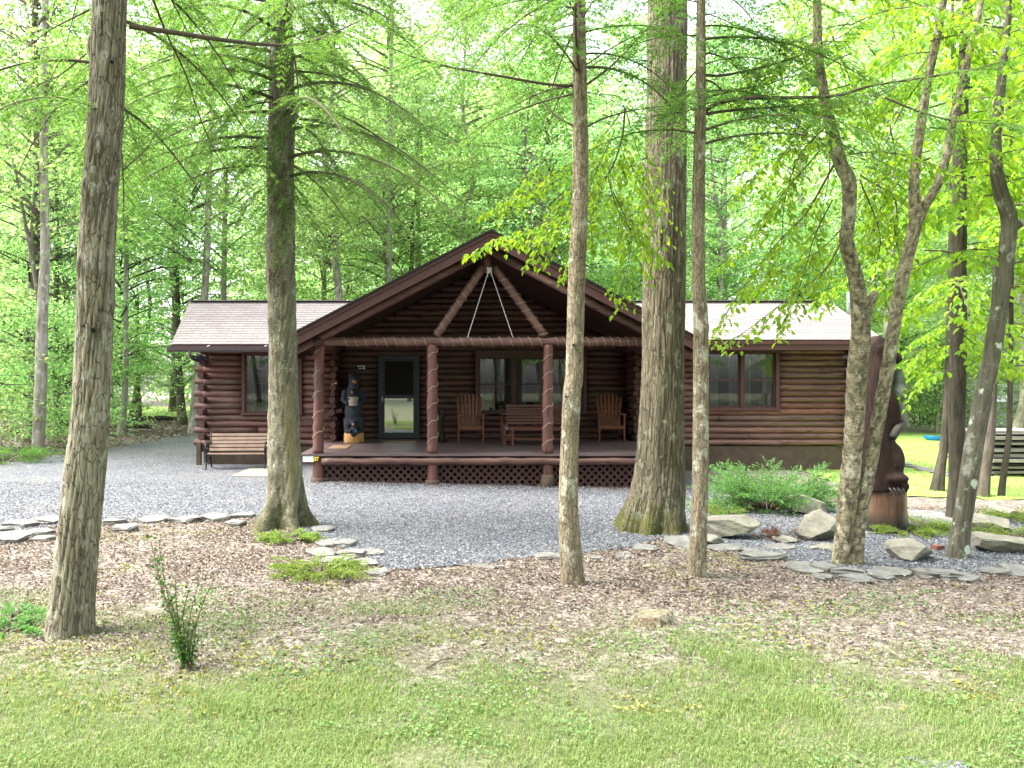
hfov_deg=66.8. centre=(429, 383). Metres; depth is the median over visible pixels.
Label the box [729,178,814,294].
leafy tree
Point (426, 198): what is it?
leafy tree
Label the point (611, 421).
wooden armchair
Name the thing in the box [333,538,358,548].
flagstone
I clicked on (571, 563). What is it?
slim hemlock tree
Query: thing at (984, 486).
slender tree
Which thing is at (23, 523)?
flagstone
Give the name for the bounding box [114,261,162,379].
conifer tree
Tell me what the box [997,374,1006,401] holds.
window
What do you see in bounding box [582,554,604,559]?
flagstone
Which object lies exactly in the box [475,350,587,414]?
window
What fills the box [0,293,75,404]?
understory tree
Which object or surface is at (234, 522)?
flagstone
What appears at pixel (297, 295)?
understory tree
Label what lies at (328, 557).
flagstone
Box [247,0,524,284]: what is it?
leafy tree
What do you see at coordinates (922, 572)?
flagstone
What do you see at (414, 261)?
leafy tree
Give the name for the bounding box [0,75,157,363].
leafy tree
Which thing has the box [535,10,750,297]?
leafy tree
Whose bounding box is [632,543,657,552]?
flagstone
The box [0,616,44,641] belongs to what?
creeping juniper
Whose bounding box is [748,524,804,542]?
dead fern
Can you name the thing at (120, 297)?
leafy tree
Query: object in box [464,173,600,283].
leafy tree
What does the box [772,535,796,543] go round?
boulder
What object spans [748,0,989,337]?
leafy tree
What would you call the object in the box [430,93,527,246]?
leafy tree
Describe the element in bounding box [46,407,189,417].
clearing grass
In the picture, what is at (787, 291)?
understory tree
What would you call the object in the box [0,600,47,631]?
creeping juniper
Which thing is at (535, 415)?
glider bench
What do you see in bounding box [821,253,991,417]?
understory tree
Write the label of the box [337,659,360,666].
fallen stick
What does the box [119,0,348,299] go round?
leafy tree
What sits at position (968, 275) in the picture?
leafy tree
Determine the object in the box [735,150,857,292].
leafy tree
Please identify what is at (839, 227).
leafy tree
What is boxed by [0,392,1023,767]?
ground
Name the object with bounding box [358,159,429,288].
leafy tree
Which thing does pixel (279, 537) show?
creeping juniper
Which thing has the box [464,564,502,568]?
flagstone
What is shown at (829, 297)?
understory tree
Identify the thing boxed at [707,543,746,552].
flagstone
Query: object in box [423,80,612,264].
leafy tree
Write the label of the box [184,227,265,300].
leafy tree
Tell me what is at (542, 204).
leafy tree
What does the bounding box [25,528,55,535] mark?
flagstone
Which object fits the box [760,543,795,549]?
flagstone
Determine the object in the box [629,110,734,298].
conifer tree
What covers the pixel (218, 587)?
fallen stick
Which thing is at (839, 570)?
flagstone
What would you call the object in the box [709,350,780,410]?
window
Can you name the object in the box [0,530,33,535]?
flagstone
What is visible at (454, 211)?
leafy tree
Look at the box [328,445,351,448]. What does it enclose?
doormat
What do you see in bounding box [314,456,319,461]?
letter sign
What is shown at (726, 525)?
boulder
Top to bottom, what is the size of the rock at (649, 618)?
0.159 m
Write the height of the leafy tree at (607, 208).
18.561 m
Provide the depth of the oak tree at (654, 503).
9.90 m
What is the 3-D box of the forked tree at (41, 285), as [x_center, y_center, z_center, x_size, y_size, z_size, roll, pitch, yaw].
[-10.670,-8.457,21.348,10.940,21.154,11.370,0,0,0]
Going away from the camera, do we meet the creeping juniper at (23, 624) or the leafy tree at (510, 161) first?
the creeping juniper at (23, 624)
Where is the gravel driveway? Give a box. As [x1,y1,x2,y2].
[0,433,1023,573]
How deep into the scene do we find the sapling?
13.96 m
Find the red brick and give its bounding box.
[930,544,944,550]
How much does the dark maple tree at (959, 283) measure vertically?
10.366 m
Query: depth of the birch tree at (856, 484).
7.85 m
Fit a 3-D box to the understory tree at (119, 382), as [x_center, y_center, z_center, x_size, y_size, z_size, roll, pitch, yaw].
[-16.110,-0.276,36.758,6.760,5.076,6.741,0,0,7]
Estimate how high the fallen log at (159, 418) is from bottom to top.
0.260 m
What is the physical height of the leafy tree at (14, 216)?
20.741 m
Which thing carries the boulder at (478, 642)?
on the ground at (652, 658)
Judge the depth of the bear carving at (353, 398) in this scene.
17.72 m
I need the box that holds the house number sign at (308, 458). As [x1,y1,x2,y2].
[303,456,313,461]
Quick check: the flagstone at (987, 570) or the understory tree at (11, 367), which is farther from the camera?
the understory tree at (11, 367)
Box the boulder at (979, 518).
[951,513,1009,532]
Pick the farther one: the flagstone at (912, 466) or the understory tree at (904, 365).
the understory tree at (904, 365)
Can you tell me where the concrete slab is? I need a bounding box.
[231,468,303,477]
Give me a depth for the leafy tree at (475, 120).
34.21 m
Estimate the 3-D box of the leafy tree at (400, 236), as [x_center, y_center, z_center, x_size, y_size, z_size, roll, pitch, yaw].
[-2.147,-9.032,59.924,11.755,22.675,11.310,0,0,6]
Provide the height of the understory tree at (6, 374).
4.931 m
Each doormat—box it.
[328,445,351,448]
[384,440,416,441]
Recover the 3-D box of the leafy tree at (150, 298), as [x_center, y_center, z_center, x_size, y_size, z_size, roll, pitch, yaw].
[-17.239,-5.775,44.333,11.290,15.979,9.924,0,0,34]
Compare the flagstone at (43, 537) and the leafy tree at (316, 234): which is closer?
the flagstone at (43, 537)
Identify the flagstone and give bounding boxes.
[0,526,13,530]
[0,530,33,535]
[0,534,28,544]
[1,519,38,527]
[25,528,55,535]
[30,515,58,524]
[32,535,55,541]
[102,518,127,524]
[113,523,138,532]
[137,515,168,523]
[168,515,200,523]
[200,512,228,522]
[225,519,246,527]
[229,512,255,518]
[305,547,334,557]
[312,525,335,532]
[315,538,336,547]
[315,555,352,564]
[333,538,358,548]
[333,548,367,557]
[354,558,377,567]
[361,548,384,556]
[365,567,389,576]
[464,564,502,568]
[533,552,559,559]
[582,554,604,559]
[610,551,635,557]
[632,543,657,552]
[663,535,688,549]
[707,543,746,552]
[737,550,787,561]
[743,548,759,550]
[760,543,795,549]
[783,561,823,573]
[810,562,837,573]
[812,572,833,582]
[830,567,864,575]
[838,573,874,583]
[867,569,894,582]
[873,566,912,577]
[905,465,921,467]
[908,510,944,516]
[908,567,940,579]
[915,467,933,470]
[920,514,951,525]
[925,568,962,581]
[956,572,982,582]
[979,566,1011,576]
[994,562,1023,576]
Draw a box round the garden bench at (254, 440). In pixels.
[205,431,266,469]
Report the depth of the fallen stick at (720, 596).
6.51 m
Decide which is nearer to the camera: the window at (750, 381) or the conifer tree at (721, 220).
the window at (750, 381)
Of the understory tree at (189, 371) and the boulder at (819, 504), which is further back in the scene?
the understory tree at (189, 371)
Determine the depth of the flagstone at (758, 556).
8.12 m
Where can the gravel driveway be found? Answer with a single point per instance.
(156, 461)
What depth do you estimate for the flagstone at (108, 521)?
10.54 m
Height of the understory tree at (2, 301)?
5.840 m
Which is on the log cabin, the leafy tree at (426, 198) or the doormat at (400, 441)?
the doormat at (400, 441)
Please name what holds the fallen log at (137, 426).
on the ground at (652, 658)
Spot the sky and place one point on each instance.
(691, 4)
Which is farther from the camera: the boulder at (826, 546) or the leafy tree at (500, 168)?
the leafy tree at (500, 168)
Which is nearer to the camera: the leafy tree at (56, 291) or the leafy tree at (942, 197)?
the leafy tree at (56, 291)
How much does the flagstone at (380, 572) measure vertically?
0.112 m
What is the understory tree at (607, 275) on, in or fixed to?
on the ground at (652, 658)
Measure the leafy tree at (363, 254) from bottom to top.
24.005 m
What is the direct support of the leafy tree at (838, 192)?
on the ground at (652, 658)
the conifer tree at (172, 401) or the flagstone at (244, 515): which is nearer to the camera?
the flagstone at (244, 515)
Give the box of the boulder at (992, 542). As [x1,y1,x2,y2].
[971,531,1023,551]
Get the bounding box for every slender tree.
[863,15,1023,496]
[889,1,1023,490]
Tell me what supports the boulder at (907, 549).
on the gravel driveway
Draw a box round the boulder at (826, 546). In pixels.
[810,543,832,549]
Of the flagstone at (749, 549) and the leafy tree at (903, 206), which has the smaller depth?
the flagstone at (749, 549)
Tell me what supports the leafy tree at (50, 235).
on the ground at (652, 658)
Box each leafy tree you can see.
[0,0,80,287]
[0,13,197,435]
[0,46,246,434]
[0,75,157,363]
[0,79,66,301]
[0,122,61,401]
[0,134,151,416]
[0,157,117,319]
[0,187,27,355]
[28,88,220,420]
[49,0,330,434]
[50,154,215,415]
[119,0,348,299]
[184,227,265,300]
[201,34,422,299]
[206,0,456,299]
[214,151,363,299]
[235,165,352,297]
[237,205,346,298]
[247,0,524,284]
[253,182,370,299]
[296,13,504,299]
[296,34,507,299]
[298,172,408,299]
[306,244,381,291]
[311,47,505,298]
[330,127,428,299]
[343,126,457,292]
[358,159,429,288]
[361,0,565,276]
[367,117,488,277]
[394,131,512,269]
[398,158,507,264]
[409,124,521,255]
[411,0,708,273]
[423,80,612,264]
[426,57,594,271]
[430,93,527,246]
[435,26,644,276]
[454,137,591,262]
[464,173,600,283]
[465,50,642,279]
[521,96,639,283]
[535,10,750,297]
[550,149,690,286]
[589,129,746,296]
[593,153,738,298]
[605,129,691,274]
[609,10,845,299]
[616,74,835,299]
[686,180,765,297]
[689,240,755,291]
[706,0,938,300]
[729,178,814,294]
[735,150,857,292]
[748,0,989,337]
[763,4,976,329]
[774,109,937,311]
[787,0,1022,426]
[813,19,1021,418]
[814,166,913,328]
[863,0,1023,427]
[882,54,1014,327]
[911,236,987,346]
[918,229,992,329]
[923,14,1023,324]
[967,134,1022,322]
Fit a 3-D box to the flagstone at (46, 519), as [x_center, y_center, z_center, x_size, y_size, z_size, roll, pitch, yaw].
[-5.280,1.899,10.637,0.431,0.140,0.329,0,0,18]
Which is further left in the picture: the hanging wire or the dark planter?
the hanging wire
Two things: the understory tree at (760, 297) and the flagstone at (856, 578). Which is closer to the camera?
the flagstone at (856, 578)
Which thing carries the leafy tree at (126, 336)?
on the ground at (652, 658)
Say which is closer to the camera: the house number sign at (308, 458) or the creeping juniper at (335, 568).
the creeping juniper at (335, 568)
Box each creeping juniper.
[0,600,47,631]
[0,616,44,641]
[250,528,332,545]
[267,550,377,584]
[708,503,752,515]
[868,523,948,539]
[908,514,951,532]
[972,522,1023,537]
[977,507,1023,522]
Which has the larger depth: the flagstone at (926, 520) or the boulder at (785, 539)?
the flagstone at (926, 520)
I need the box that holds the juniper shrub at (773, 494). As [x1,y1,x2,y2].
[685,455,839,515]
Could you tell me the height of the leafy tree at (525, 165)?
15.985 m
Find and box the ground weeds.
[0,586,1023,767]
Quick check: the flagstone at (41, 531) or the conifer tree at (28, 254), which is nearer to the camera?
the flagstone at (41, 531)
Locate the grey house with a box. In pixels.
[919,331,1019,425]
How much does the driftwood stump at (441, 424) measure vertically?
0.776 m
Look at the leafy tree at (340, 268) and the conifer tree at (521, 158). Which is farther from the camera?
the leafy tree at (340, 268)
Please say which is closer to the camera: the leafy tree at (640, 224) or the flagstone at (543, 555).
the flagstone at (543, 555)
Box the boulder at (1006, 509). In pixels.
[987,505,1020,514]
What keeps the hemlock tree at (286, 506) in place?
on the ground at (652, 658)
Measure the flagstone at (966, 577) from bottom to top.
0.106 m
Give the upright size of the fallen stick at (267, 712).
0.024 m
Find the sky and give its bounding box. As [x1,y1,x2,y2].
[0,0,1021,391]
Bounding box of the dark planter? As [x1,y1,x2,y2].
[625,426,632,439]
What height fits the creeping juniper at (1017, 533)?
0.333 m
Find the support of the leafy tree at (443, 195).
on the ground at (652, 658)
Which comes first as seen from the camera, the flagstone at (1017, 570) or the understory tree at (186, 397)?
the flagstone at (1017, 570)
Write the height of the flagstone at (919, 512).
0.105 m
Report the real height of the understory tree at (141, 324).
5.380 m
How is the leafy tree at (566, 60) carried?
on the ground at (652, 658)
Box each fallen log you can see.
[110,423,151,428]
[131,416,188,420]
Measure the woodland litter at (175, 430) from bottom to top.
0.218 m
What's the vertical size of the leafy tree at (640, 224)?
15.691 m
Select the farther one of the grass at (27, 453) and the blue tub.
the blue tub
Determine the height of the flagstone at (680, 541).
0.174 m
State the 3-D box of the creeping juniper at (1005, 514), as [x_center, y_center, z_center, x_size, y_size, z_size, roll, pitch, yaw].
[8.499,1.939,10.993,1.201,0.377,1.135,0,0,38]
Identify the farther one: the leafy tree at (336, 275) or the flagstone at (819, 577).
the leafy tree at (336, 275)
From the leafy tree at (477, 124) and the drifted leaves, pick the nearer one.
the drifted leaves
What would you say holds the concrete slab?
on the gravel driveway
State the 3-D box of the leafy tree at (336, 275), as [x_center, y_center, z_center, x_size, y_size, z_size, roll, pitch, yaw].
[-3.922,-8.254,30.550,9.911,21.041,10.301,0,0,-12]
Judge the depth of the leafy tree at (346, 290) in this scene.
42.49 m
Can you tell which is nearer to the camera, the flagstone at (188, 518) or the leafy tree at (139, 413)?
the flagstone at (188, 518)
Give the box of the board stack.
[938,428,1023,475]
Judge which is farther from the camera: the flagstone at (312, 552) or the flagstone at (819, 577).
the flagstone at (312, 552)
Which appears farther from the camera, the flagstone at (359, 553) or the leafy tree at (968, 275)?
the leafy tree at (968, 275)
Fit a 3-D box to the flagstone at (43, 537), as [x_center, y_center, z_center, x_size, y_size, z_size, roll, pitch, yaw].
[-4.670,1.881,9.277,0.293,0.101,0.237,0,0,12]
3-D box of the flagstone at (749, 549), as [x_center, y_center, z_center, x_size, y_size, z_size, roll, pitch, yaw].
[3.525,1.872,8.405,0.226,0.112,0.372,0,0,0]
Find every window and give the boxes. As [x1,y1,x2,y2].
[240,352,305,414]
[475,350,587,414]
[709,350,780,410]
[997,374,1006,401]
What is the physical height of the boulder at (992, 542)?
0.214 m
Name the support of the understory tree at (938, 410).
on the ground at (652, 658)
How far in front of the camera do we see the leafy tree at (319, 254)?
57.56 m
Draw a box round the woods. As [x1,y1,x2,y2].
[2,8,1016,402]
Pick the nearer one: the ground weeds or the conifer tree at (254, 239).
the ground weeds
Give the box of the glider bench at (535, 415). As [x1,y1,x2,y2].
[499,404,561,445]
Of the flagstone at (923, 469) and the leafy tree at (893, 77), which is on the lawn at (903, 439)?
the flagstone at (923, 469)
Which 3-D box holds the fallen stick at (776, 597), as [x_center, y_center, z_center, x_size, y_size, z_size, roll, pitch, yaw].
[2.940,1.800,6.483,0.306,0.024,0.030,0,0,-17]
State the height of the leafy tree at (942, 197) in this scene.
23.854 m
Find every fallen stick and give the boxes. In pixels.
[203,586,235,590]
[262,708,297,714]
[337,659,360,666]
[426,657,452,668]
[613,577,657,584]
[694,594,756,602]
[764,596,794,600]
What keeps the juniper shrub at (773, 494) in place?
on the ground at (652, 658)
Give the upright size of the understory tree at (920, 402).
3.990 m
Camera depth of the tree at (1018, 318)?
25.84 m
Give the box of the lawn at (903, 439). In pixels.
[807,433,1023,499]
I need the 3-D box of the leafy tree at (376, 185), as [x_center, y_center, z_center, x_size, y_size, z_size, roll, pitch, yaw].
[-1.644,-6.731,35.969,11.466,18.054,10.078,0,0,13]
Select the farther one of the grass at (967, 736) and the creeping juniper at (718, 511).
the creeping juniper at (718, 511)
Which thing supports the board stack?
on the ground at (652, 658)
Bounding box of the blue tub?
[923,435,939,439]
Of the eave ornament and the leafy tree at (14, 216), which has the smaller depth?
the eave ornament
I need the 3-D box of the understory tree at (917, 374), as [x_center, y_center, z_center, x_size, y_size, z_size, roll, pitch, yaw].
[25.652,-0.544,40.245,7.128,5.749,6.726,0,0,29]
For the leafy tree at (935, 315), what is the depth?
42.40 m
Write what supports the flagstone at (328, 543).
on the ground at (652, 658)
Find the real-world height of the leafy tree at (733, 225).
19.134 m
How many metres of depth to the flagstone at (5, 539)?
9.13 m
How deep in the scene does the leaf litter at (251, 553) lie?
6.48 m
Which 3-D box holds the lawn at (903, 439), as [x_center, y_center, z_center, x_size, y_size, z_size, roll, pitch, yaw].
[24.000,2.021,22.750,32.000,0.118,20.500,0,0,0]
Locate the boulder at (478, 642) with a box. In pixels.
[469,640,486,645]
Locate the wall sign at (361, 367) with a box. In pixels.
[356,364,366,370]
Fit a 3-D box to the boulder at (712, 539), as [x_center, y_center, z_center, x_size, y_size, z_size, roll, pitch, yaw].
[3.271,1.841,9.088,0.424,0.116,0.258,0,0,0]
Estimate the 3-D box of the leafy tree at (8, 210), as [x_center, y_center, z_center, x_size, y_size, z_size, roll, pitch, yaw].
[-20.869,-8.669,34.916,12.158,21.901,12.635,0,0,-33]
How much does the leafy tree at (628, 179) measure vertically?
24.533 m
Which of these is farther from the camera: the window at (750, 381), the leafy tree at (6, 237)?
the leafy tree at (6, 237)
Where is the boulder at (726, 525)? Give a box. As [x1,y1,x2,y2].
[707,514,759,536]
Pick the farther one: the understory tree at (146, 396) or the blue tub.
the understory tree at (146, 396)
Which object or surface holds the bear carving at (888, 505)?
on the ground at (652, 658)
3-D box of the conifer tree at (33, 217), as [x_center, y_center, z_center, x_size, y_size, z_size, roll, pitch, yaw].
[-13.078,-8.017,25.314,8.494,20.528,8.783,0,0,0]
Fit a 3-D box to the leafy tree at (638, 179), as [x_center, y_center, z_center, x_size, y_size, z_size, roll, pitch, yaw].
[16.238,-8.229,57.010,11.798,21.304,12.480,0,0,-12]
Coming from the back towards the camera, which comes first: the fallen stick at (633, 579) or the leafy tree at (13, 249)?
the leafy tree at (13, 249)
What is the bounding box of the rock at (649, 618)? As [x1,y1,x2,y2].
[628,609,678,627]
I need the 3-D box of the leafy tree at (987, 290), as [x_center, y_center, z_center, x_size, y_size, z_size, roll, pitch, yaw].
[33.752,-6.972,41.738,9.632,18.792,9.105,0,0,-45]
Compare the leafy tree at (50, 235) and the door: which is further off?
the leafy tree at (50, 235)
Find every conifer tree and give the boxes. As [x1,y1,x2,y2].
[0,0,151,426]
[0,0,159,442]
[0,1,52,358]
[1,108,74,394]
[112,4,261,424]
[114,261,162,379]
[118,80,236,411]
[228,155,266,299]
[326,212,383,299]
[478,57,570,255]
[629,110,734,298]
[687,163,754,297]
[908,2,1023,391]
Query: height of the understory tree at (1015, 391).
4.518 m
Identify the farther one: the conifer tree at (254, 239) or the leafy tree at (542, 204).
the conifer tree at (254, 239)
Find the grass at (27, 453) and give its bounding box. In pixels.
[0,444,65,464]
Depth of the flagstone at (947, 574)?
7.17 m
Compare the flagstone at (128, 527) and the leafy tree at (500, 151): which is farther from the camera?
the leafy tree at (500, 151)
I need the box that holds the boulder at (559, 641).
[555,638,568,643]
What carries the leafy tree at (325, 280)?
on the ground at (652, 658)
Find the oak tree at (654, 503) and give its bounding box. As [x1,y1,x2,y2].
[612,0,687,535]
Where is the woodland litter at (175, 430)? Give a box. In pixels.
[0,419,198,462]
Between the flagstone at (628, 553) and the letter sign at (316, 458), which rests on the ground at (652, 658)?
the flagstone at (628, 553)
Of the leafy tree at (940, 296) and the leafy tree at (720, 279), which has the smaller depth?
the leafy tree at (720, 279)
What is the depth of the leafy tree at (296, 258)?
65.12 m
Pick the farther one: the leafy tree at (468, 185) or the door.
the leafy tree at (468, 185)
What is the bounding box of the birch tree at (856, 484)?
[709,0,1023,565]
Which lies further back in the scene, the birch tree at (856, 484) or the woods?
the woods
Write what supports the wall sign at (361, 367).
attached to the log cabin
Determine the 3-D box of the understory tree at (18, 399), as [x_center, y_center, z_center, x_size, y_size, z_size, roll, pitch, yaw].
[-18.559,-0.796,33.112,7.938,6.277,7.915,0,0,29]
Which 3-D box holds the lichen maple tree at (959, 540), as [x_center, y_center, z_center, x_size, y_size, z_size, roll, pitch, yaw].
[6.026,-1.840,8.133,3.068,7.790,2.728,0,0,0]
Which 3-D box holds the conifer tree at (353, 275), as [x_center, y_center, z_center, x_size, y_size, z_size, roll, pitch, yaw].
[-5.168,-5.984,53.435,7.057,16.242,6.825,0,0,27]
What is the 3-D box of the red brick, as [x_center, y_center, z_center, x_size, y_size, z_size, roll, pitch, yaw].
[5.742,1.859,8.712,0.120,0.070,0.080,0,0,-17]
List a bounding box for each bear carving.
[341,373,365,442]
[861,335,909,531]
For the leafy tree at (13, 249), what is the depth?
54.09 m
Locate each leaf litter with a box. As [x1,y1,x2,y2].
[0,500,1023,701]
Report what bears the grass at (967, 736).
on the ground at (652, 658)
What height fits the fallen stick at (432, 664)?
0.024 m
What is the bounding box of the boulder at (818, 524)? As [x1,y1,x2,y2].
[794,509,835,540]
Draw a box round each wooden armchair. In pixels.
[456,394,484,442]
[595,394,626,441]
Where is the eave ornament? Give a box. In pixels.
[192,355,208,363]
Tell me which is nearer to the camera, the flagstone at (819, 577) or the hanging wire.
the flagstone at (819, 577)
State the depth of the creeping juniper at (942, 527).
10.05 m
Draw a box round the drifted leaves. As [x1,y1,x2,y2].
[316,480,628,490]
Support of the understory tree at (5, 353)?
on the ground at (652, 658)
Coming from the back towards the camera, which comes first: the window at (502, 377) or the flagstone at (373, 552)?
the window at (502, 377)
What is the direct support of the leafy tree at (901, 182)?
on the ground at (652, 658)
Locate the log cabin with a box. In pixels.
[167,229,877,487]
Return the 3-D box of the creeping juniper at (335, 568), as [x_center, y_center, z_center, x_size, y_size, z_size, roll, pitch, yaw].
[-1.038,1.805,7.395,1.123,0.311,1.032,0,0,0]
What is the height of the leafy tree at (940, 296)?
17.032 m
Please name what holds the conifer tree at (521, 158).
on the ground at (652, 658)
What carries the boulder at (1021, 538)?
on the gravel driveway
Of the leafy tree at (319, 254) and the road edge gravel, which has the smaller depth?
the road edge gravel
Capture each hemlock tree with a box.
[63,0,472,531]
[341,0,743,585]
[557,0,1023,577]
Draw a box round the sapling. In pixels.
[906,54,1023,495]
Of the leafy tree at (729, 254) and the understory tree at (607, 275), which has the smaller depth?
the understory tree at (607, 275)
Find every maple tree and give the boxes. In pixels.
[0,0,390,639]
[809,0,1023,517]
[840,0,1023,558]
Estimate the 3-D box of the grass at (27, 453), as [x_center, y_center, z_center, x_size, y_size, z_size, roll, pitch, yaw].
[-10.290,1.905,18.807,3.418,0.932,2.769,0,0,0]
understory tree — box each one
[0,272,127,447]
[0,285,73,423]
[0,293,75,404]
[0,295,72,425]
[0,299,153,446]
[13,308,193,431]
[18,337,171,422]
[49,338,167,417]
[145,344,194,415]
[170,353,194,421]
[186,277,343,364]
[228,264,351,299]
[585,245,731,299]
[585,253,711,299]
[686,262,809,299]
[711,283,807,299]
[729,243,904,324]
[769,268,882,335]
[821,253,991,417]
[845,306,941,420]
[880,322,976,423]
[894,317,1019,433]
[908,358,935,421]
[931,335,1019,427]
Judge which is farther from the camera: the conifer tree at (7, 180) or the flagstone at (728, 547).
the conifer tree at (7, 180)
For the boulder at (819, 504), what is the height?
0.312 m
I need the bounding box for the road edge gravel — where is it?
[903,756,959,767]
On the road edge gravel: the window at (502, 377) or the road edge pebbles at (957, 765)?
the road edge pebbles at (957, 765)
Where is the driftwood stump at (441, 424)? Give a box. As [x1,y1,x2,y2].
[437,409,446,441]
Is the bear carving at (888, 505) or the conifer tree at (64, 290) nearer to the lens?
the bear carving at (888, 505)
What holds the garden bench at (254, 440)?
on the gravel driveway
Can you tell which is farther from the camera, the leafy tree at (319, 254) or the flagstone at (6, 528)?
the leafy tree at (319, 254)
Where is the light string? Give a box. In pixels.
[312,276,636,444]
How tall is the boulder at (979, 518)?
0.272 m
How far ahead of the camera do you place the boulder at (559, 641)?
5.24 m
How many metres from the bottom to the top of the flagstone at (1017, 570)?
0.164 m
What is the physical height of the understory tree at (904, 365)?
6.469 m
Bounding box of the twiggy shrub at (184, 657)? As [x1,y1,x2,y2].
[144,534,219,669]
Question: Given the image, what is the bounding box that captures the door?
[378,355,419,438]
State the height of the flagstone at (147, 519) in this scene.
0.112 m
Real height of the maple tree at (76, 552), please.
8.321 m
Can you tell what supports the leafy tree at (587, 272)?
on the ground at (652, 658)
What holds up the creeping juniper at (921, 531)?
on the ground at (652, 658)
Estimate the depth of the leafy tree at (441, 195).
39.75 m
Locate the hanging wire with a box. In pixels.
[467,267,512,337]
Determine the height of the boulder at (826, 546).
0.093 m
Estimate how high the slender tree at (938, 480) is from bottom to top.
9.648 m
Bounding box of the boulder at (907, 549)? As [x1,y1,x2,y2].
[884,538,932,561]
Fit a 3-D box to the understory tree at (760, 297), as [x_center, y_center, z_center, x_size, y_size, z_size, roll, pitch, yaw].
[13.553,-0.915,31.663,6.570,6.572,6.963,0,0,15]
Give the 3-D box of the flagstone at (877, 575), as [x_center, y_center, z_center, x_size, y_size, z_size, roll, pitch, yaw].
[4.209,1.815,7.204,0.218,0.125,0.290,0,0,17]
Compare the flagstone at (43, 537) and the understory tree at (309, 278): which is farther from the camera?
the understory tree at (309, 278)
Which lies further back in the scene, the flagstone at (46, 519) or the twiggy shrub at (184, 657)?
the flagstone at (46, 519)
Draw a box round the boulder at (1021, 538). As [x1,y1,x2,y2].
[1003,535,1023,539]
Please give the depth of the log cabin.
18.41 m
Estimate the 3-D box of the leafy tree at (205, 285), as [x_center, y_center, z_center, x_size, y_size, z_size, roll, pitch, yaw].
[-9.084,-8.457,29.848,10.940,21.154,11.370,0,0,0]
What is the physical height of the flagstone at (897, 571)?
0.104 m
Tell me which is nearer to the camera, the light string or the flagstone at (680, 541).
the flagstone at (680, 541)
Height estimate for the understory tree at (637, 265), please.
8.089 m
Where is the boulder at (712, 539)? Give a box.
[688,534,722,543]
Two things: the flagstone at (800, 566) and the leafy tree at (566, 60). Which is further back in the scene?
the leafy tree at (566, 60)
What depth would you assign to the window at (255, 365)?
18.52 m
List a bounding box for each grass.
[0,444,65,464]
[0,584,1023,767]
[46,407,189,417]
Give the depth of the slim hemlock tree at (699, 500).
7.34 m
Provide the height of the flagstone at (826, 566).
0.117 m
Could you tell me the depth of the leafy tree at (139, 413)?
39.89 m
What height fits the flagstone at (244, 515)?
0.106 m
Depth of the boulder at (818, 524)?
9.34 m
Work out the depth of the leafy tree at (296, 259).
70.39 m
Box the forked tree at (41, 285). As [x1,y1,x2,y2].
[0,0,234,453]
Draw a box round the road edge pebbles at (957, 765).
[905,756,969,767]
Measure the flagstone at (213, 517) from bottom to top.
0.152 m
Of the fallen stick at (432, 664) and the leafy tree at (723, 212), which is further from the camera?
the leafy tree at (723, 212)
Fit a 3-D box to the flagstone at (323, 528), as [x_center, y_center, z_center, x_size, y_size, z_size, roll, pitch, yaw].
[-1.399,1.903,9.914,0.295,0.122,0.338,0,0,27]
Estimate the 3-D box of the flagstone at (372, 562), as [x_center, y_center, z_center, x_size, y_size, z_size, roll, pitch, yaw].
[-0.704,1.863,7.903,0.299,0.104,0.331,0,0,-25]
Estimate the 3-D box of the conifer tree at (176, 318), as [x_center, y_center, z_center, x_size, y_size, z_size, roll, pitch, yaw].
[-11.486,-8.045,36.036,7.840,20.330,8.107,0,0,-42]
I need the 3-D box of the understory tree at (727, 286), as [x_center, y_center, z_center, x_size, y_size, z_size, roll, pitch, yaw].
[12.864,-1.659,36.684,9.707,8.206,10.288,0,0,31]
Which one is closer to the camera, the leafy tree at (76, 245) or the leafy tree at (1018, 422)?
the leafy tree at (1018, 422)
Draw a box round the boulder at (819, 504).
[785,495,826,512]
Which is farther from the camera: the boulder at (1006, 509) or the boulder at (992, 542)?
the boulder at (1006, 509)
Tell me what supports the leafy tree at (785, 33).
on the ground at (652, 658)
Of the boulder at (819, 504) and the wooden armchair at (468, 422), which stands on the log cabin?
the wooden armchair at (468, 422)
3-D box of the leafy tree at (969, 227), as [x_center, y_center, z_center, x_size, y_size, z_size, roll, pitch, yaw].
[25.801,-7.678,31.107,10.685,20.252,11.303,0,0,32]

